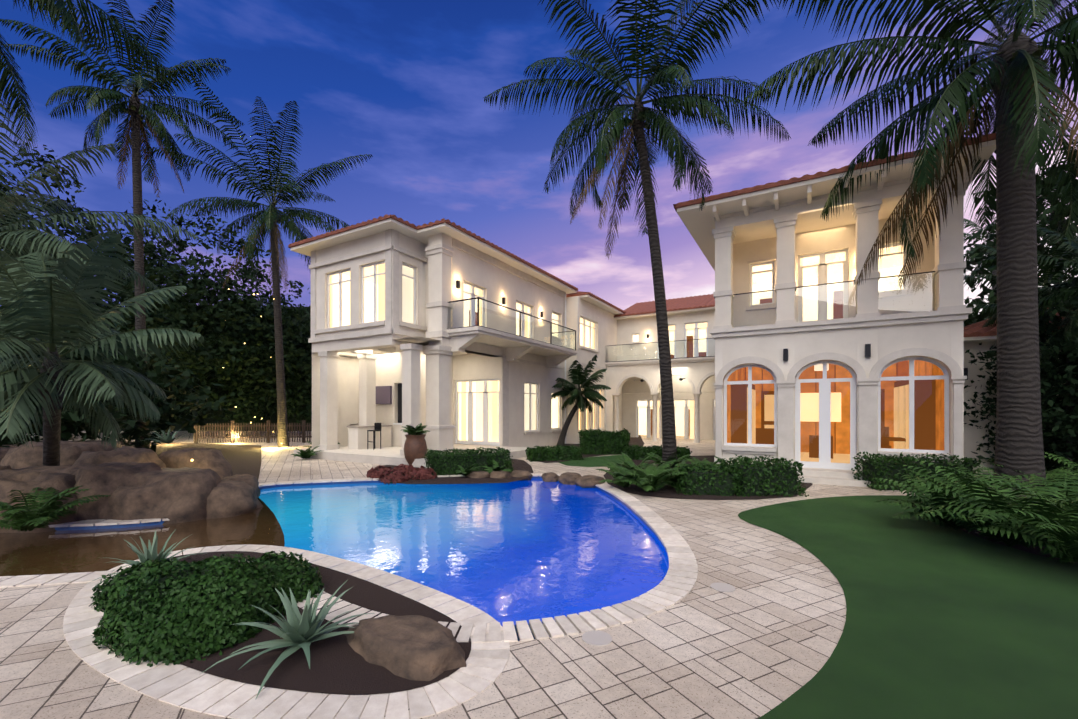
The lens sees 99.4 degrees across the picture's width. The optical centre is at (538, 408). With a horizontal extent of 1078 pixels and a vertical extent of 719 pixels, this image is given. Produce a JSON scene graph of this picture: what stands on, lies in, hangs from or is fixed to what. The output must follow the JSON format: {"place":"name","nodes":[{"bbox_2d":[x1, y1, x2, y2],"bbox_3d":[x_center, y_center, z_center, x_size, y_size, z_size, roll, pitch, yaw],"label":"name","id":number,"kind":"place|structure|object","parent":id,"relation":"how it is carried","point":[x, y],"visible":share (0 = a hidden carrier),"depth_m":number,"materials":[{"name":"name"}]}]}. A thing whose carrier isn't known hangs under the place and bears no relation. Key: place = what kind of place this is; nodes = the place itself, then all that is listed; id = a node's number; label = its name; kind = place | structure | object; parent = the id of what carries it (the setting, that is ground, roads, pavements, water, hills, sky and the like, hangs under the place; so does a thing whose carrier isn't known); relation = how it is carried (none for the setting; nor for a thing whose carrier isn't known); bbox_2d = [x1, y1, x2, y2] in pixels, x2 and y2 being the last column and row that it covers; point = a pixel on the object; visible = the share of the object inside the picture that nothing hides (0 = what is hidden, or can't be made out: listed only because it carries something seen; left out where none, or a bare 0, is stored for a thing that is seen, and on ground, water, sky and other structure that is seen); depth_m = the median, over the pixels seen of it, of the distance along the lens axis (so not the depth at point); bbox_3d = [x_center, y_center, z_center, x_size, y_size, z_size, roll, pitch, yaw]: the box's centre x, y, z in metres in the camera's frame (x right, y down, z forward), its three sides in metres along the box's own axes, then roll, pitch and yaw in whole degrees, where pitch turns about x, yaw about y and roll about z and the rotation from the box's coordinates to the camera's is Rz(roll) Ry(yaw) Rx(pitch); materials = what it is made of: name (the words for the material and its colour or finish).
{"place":"outdoors","nodes":[
{"label":"outdoors","id":0,"kind":"place"},
{"bbox_2d":[0,497,284,575],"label":"sun shelf water","id":1,"kind":"structure","parent":0,"point":[67,552],"depth_m":7.17,"materials":[{"name":"brown liquid"}]},
{"bbox_2d":[0,431,924,718],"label":"patio pavers","id":2,"kind":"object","parent":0,"point":[762,639],"visible":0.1,"depth_m":3.84,"materials":[{"name":"stone"}]},
{"bbox_2d":[2,440,260,520],"bbox_3d":[-25.238,1.987,20.698,43.834,0.001,15.124,0,0,22],"label":"garden bed","id":3,"kind":"object","parent":2,"relation":"on","point":[243,459],"visible":0.17,"depth_m":21.09,"materials":[{"name":"brown soil"}]},
{"bbox_2d":[0,231,203,465],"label":"palm tree","id":4,"kind":"object","parent":3,"relation":"on","point":[41,315],"depth_m":7.62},
{"bbox_2d":[128,93,149,448],"bbox_3d":[-18.094,-6.202,20.690,1.107,16.417,0.560,0,0,30],"label":"palm trunk","id":5,"kind":"object","parent":3,"relation":"on","point":[140,322],"visible":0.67,"depth_m":20.59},
{"bbox_2d":[0,0,243,197],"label":"palm fronds","id":6,"kind":"object","parent":5,"relation":"attached to","point":[114,110],"visible":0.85,"depth_m":20.38,"materials":[{"name":"green"}]},
{"bbox_2d":[194,420,311,442],"bbox_3d":[-16.425,1.353,26.513,6.678,1.300,0.207,0,0,-6],"label":"picket fence","id":7,"kind":"object","parent":2,"relation":"on","point":[233,426],"visible":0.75,"depth_m":26.40,"materials":[{"name":"brown wood"}]},
{"bbox_2d":[269,203,288,446],"bbox_3d":[-13.690,-4.445,24.043,1.355,12.964,0.560,0,0,30],"label":"palm trunk","id":8,"kind":"object","parent":2,"relation":"on","point":[282,433],"visible":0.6,"depth_m":24.03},
{"bbox_2d":[141,73,372,298],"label":"palm fronds","id":9,"kind":"object","parent":8,"relation":"attached to","point":[262,230],"visible":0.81,"depth_m":23.14,"materials":[{"name":"green"}]},
{"bbox_2d":[63,544,509,718],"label":"bed border stones","id":10,"kind":"object","parent":2,"relation":"on","point":[182,686],"visible":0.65,"depth_m":3.36,"materials":[{"name":"beige stone"}]},
{"bbox_2d":[0,440,604,680],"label":"rocks","id":11,"kind":"object","parent":2,"relation":"on","point":[176,486],"visible":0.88,"depth_m":8.39,"materials":[{"name":"brown stone"}]},
{"bbox_2d":[167,551,470,694],"bbox_3d":[-2.832,1.987,4.678,5.038,0.001,1.970,0,0,30],"label":"bed","id":12,"kind":"object","parent":2,"relation":"on","point":[339,664],"visible":0.38,"depth_m":3.62,"materials":[{"name":"brown soil"}]},
{"bbox_2d":[89,551,323,666],"bbox_3d":[-3.447,1.699,4.515,2.152,0.624,1.869,0,0,8],"label":"planter ground cover","id":13,"kind":"object","parent":12,"relation":"on","point":[166,612],"visible":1,"depth_m":3.96,"materials":[{"name":"green plant"}]},
{"bbox_2d":[86,428,374,699],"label":"agave plants","id":14,"kind":"object","parent":12,"relation":"on","point":[297,631],"visible":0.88,"depth_m":3.79,"materials":[{"name":"green plant"}]},
{"bbox_2d":[0,473,697,642],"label":"pool coping","id":15,"kind":"object","parent":2,"relation":"on","point":[676,584],"visible":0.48,"depth_m":4.84,"materials":[{"name":"beige stone"}]},
{"bbox_2d":[55,476,662,640],"bbox_3d":[-4.997,2.703,9.525,14.348,1.400,9.474,0,0,7],"label":"pool basin","id":16,"kind":"object","parent":2,"relation":"in","point":[161,522],"visible":0.02,"depth_m":8.20,"materials":[{"name":"tile"}]},
{"bbox_2d":[376,459,532,483],"bbox_3d":[-2.823,1.987,15.518,5.129,0.001,7.219,0,0,-10],"label":"peninsula bed","id":17,"kind":"object","parent":2,"relation":"on","point":[518,464],"visible":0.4,"depth_m":12.78,"materials":[{"name":"brown soil"}]},
{"bbox_2d":[366,463,437,484],"bbox_3d":[-3.990,1.842,13.202,1.607,0.427,1.869,0,0,-42],"label":"red croton","id":18,"kind":"object","parent":17,"relation":"on","point":[401,472],"visible":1,"depth_m":12.85,"materials":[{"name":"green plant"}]},
{"bbox_2d":[404,434,426,464],"bbox_3d":[-4.266,1.453,15.784,0.800,1.100,0.800,0,0,30],"label":"urn","id":19,"kind":"object","parent":17,"relation":"on","point":[415,446],"visible":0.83,"depth_m":15.48,"materials":[{"name":"brown ceramic"}]},
{"bbox_2d":[401,423,429,434],"bbox_3d":[-4.296,0.734,15.803,1.017,0.452,0.975,0,0,30],"label":"urn plant","id":20,"kind":"object","parent":19,"relation":"in","point":[416,430],"visible":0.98,"depth_m":15.68,"materials":[{"name":"green plant"}]},
{"bbox_2d":[288,214,626,467],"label":"wing","id":21,"kind":"structure","parent":2,"relation":"on","point":[395,370],"depth_m":19.08,"materials":[{"name":"white paint"}]},
{"bbox_2d":[346,423,392,449],"bbox_3d":[-7.974,1.053,20.218,3.300,1.300,1.850,0,0,30],"label":"outdoor kitchen","id":22,"kind":"object","parent":21,"relation":"on","point":[377,435],"visible":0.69,"depth_m":19.26,"materials":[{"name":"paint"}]},
{"bbox_2d":[330,263,593,441],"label":"windows","id":23,"kind":"structure","parent":21,"relation":"in","point":[407,283],"depth_m":21.55,"materials":[{"name":"glass"}]},
{"bbox_2d":[17,307,987,430],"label":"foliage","id":24,"kind":"object","parent":2,"relation":"on","point":[273,420],"depth_m":40.48,"materials":[{"name":"green plant"}]},
{"bbox_2d":[0,139,1077,475],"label":"trees","id":25,"kind":"object","parent":2,"relation":"on","point":[242,377],"visible":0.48,"depth_m":27.80,"materials":[{"name":"green plant"}]},
{"bbox_2d":[0,441,1077,565],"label":"fern plants","id":26,"kind":"object","parent":2,"relation":"on","point":[1041,517],"visible":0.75,"depth_m":7.09,"materials":[{"name":"green plant"}]},
{"bbox_2d":[539,436,643,462],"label":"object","id":27,"kind":"object","parent":2,"relation":"on","point":[635,441],"visible":0.18,"depth_m":25.18,"materials":[{"name":"green plant"}]},
{"bbox_2d":[551,355,610,445],"bbox_3d":[2.257,-0.377,25.021,3.482,4.992,3.779,0,0,30],"label":"court palm","id":28,"kind":"object","parent":27,"relation":"on","point":[579,376],"depth_m":24.52,"materials":[{"name":"green plant"}]},
{"bbox_2d":[582,583,734,645],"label":"drain covers","id":29,"kind":"object","parent":2,"relation":"on","point":[596,638],"visible":1,"depth_m":4.01,"materials":[{"name":"beige"}]},
{"bbox_2d":[605,294,714,442],"bbox_3d":[9.455,-2.760,29.647,8.600,10.427,6.246,0,0,30],"label":"connector","id":30,"kind":"object","parent":2,"relation":"on","point":[633,372],"visible":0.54,"depth_m":29.11,"materials":[{"name":"paint"}]},
{"bbox_2d":[633,323,714,438],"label":"windows","id":31,"kind":"structure","parent":30,"relation":"in","point":[679,411],"depth_m":32.48,"materials":[{"name":"glass"}]},
{"bbox_2d":[424,428,984,496],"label":"hedges","id":32,"kind":"object","parent":2,"relation":"on","point":[746,476],"visible":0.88,"depth_m":11.17,"materials":[{"name":"green plant"}]},
{"bbox_2d":[603,455,812,499],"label":"garden bed","id":33,"kind":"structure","parent":2,"relation":"on","point":[667,491],"depth_m":10.80,"materials":[{"name":"brown soil"}]},
{"bbox_2d":[483,0,790,472],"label":"palm","id":34,"kind":"object","parent":33,"relation":"on","point":[675,103],"depth_m":12.56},
{"bbox_2d":[673,133,1077,487],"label":"wing","id":35,"kind":"structure","parent":2,"relation":"on","point":[782,227],"depth_m":12.99,"materials":[{"name":"white paint"}]},
{"bbox_2d":[727,246,943,462],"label":"windows","id":36,"kind":"structure","parent":35,"relation":"in","point":[929,423],"depth_m":16.46,"materials":[{"name":"glass"}]},
{"bbox_2d":[259,478,668,625],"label":"pool water","id":37,"kind":"structure","parent":0,"point":[531,549],"depth_m":7.30,"materials":[{"name":"blue liquid"}]},
{"bbox_2d":[0,0,1077,314],"label":"sky","id":38,"kind":"structure","parent":0,"point":[404,84],"materials":[{"name":"blue"}]},
{"bbox_2d":[559,455,624,466],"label":"court lawn","id":39,"kind":"structure","parent":0,"point":[592,461],"depth_m":17.15,"materials":[{"name":"green plant"}]},
{"bbox_2d":[738,495,1077,718],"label":"lawn","id":40,"kind":"structure","parent":0,"point":[942,622],"depth_m":4.27,"materials":[{"name":"green plant"}]},
{"bbox_2d":[960,484,1077,564],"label":"bed","id":41,"kind":"object","parent":40,"relation":"on","point":[1035,550],"visible":0.09,"depth_m":6.53,"materials":[{"name":"brown soil"}]},
{"bbox_2d":[744,0,1077,503],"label":"palm","id":42,"kind":"object","parent":41,"relation":"on","point":[953,94],"depth_m":9.07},
{"bbox_2d":[964,224,1077,449],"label":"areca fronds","id":43,"kind":"object","parent":41,"relation":"on","point":[991,320],"depth_m":12.07,"materials":[{"name":"green plant"}]},
{"bbox_2d":[967,280,1077,477],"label":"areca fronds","id":44,"kind":"object","parent":41,"relation":"on","point":[986,307],"depth_m":11.22,"materials":[{"name":"green plant"}]},
{"bbox_2d":[982,226,1077,343],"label":"areca fronds","id":45,"kind":"object","parent":41,"relation":"on","point":[1047,301],"visible":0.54,"depth_m":10.69,"materials":[{"name":"green plant"}]},
{"bbox_2d":[964,217,1067,314],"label":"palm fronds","id":46,"kind":"object","parent":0,"point":[974,255],"depth_m":25.94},
{"bbox_2d":[969,136,1077,287],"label":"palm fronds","id":47,"kind":"object","parent":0,"point":[993,230],"depth_m":20.88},
{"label":"palm trunk","id":48,"kind":"object","parent":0,"visible":0},
{"bbox_2d":[0,0,173,158],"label":"palm fronds","id":49,"kind":"object","parent":48,"relation":"attached to","point":[67,19],"visible":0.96,"depth_m":9.72,"materials":[{"name":"green"}]},
{"bbox_2d":[0,91,198,353],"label":"palm fronds","id":50,"kind":"object","parent":48,"relation":"attached to","point":[12,231],"visible":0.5,"depth_m":9.91,"materials":[{"name":"leaf"}]}
]}

